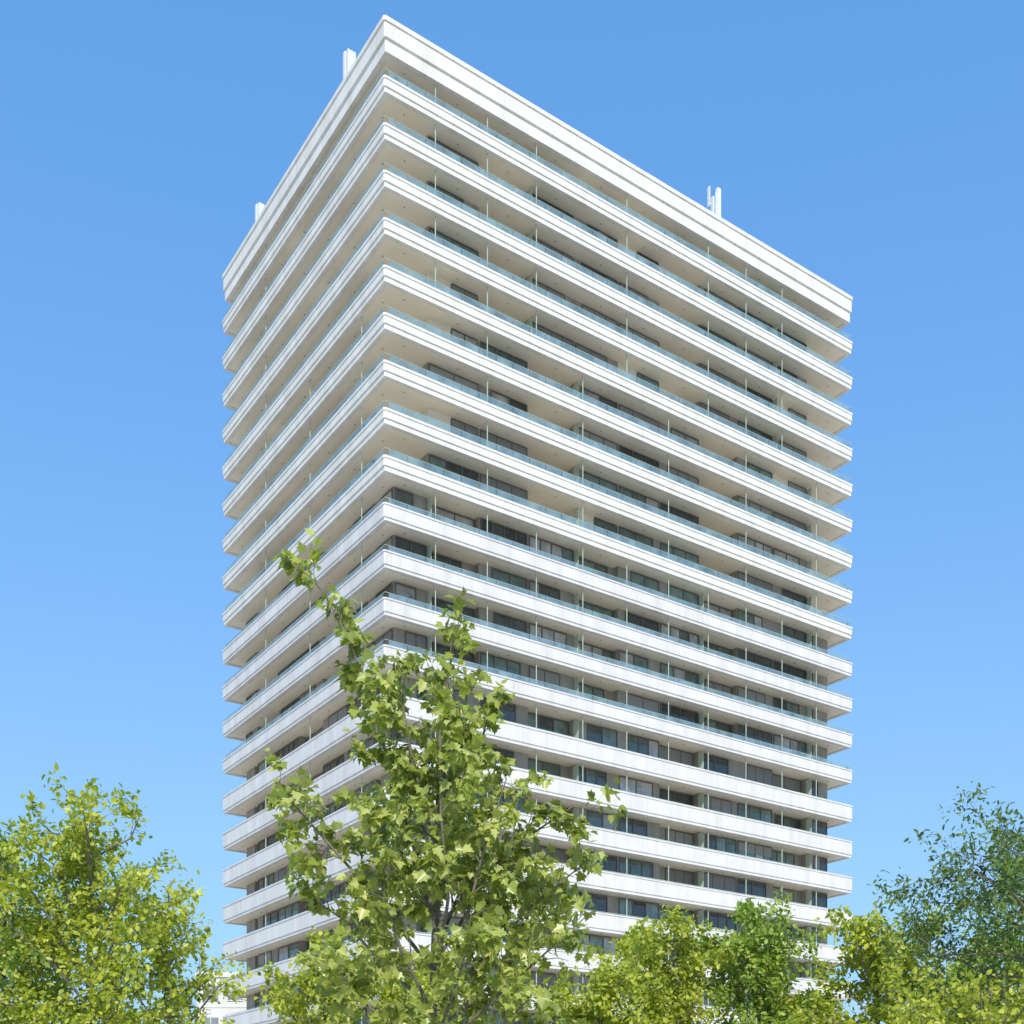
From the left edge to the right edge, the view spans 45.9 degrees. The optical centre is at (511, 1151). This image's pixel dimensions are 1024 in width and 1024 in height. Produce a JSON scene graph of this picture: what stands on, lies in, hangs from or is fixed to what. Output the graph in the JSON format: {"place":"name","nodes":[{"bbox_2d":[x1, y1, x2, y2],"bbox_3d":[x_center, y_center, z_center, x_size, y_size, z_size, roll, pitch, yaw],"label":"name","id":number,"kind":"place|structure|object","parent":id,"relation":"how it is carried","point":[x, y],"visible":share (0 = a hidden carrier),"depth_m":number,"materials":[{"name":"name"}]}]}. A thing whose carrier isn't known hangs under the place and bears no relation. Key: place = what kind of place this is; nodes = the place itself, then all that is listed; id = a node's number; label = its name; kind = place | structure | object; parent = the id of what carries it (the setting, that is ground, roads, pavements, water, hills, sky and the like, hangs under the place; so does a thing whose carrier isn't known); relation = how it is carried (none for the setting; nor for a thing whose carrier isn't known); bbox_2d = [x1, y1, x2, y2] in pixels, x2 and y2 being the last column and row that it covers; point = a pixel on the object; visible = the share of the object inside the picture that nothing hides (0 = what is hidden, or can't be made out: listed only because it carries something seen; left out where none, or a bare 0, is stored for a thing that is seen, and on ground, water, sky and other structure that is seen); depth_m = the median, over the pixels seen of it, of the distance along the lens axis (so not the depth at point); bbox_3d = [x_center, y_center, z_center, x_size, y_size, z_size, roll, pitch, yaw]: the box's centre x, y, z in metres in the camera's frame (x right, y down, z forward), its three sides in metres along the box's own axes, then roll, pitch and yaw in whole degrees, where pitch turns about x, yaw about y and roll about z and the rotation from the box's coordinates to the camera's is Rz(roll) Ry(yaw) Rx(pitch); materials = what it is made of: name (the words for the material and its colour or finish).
{"place":"outdoors","nodes":[
{"label":"outdoors","id":0,"kind":"place"},
{"bbox_2d":[0,818,134,1023],"bbox_3d":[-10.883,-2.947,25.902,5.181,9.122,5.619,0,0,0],"label":"plane tree","id":1,"kind":"object","parent":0,"point":[34,953],"visible":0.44,"depth_m":25.15,"materials":[{"name":"green plant"}]},
{"bbox_2d":[0,763,203,1023],"bbox_3d":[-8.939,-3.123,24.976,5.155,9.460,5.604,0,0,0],"label":"plane tree","id":2,"kind":"object","parent":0,"point":[120,893],"visible":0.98,"depth_m":24.18,"materials":[{"name":"green plant"}]},
{"bbox_2d":[108,878,256,1023],"bbox_3d":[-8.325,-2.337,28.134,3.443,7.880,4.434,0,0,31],"label":"plane tree","id":3,"kind":"object","parent":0,"point":[164,969],"visible":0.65,"depth_m":28.00,"materials":[{"name":"green plant"}]},
{"bbox_2d":[195,972,246,1023],"bbox_3d":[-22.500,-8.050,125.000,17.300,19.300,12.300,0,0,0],"label":"apartment block","id":4,"kind":"structure","parent":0,"point":[218,1012],"depth_m":119.00,"materials":[{"name":"white paint"}]},
{"bbox_2d":[203,986,242,1023],"label":"windows","id":5,"kind":"structure","parent":4,"relation":"in","point":[213,1020],"depth_m":118.99,"materials":[{"name":"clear glass"}]},
{"bbox_2d":[254,924,386,1023],"bbox_3d":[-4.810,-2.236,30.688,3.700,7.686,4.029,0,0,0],"label":"lime tree","id":6,"kind":"object","parent":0,"point":[296,1003],"visible":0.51,"depth_m":30.32,"materials":[{"name":"green plant"}]},
{"bbox_2d":[340,949,482,1023],"bbox_3d":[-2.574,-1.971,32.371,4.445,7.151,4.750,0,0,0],"label":"lime tree","id":7,"kind":"object","parent":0,"point":[399,994],"visible":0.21,"depth_m":32.37,"materials":[{"name":"green plant"}]},
{"bbox_2d":[264,528,628,1023],"bbox_3d":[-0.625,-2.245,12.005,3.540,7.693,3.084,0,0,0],"label":"maple tree","id":8,"kind":"object","parent":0,"point":[453,760],"visible":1,"depth_m":11.56,"materials":[{"name":"green plant"}]},
{"bbox_2d":[0,0,1023,1023],"label":"sky","id":9,"kind":"structure","parent":0,"point":[875,146],"materials":[{"name":"blue"}]},
{"bbox_2d":[222,15,852,1023],"bbox_3d":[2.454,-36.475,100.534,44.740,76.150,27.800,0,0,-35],"label":"apartment tower","id":10,"kind":"structure","parent":0,"point":[552,395],"depth_m":87.97,"materials":[{"name":"white concrete"}]},
{"bbox_2d":[246,127,826,1023],"bbox_3d":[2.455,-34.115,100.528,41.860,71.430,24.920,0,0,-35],"label":"window frames","id":11,"kind":"structure","parent":10,"relation":"in","point":[374,643],"depth_m":89.62,"materials":[{"name":"grey metal"}]},
{"bbox_2d":[247,184,825,1023],"bbox_3d":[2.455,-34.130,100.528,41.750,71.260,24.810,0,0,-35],"label":"window panes","id":12,"kind":"structure","parent":10,"relation":"in","point":[594,733],"depth_m":89.77,"materials":[{"name":"clear glass"}]},
{"bbox_2d":[534,955,672,1023],"bbox_3d":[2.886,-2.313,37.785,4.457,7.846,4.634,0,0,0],"label":"lime tree","id":13,"kind":"object","parent":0,"point":[600,990],"visible":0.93,"depth_m":37.56,"materials":[{"name":"green plant"}]},
{"bbox_2d":[569,900,742,1023],"bbox_3d":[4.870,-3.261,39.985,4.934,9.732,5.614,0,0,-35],"label":"lime tree","id":14,"kind":"object","parent":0,"point":[650,947],"visible":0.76,"depth_m":39.06,"materials":[{"name":"green plant"}]},
{"bbox_2d":[674,888,827,1023],"bbox_3d":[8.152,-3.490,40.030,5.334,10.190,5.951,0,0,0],"label":"ash tree","id":15,"kind":"object","parent":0,"point":[765,973],"visible":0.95,"depth_m":39.28,"materials":[{"name":"green plant"}]},
{"bbox_2d":[771,904,965,1023],"bbox_3d":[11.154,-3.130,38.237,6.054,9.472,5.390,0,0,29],"label":"lime tree","id":16,"kind":"object","parent":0,"point":[868,960],"visible":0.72,"depth_m":37.49,"materials":[{"name":"green plant"}]},
{"bbox_2d":[866,781,1023,1023],"bbox_3d":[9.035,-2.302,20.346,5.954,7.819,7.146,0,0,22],"label":"locust tree","id":17,"kind":"object","parent":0,"point":[1011,869],"visible":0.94,"depth_m":20.44,"materials":[{"name":"green plant"}]},
{"bbox_2d":[884,964,1023,1023],"bbox_3d":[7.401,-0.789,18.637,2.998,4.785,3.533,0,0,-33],"label":"lime tree","id":18,"kind":"object","parent":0,"point":[1001,1015],"visible":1,"depth_m":18.67,"materials":[{"name":"green plant"}]},
{"bbox_2d":[902,898,1023,1023],"bbox_3d":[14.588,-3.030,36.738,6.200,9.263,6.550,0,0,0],"label":"ash tree","id":19,"kind":"object","parent":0,"point":[953,966],"visible":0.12,"depth_m":36.49,"materials":[{"name":"green plant"}]}
]}

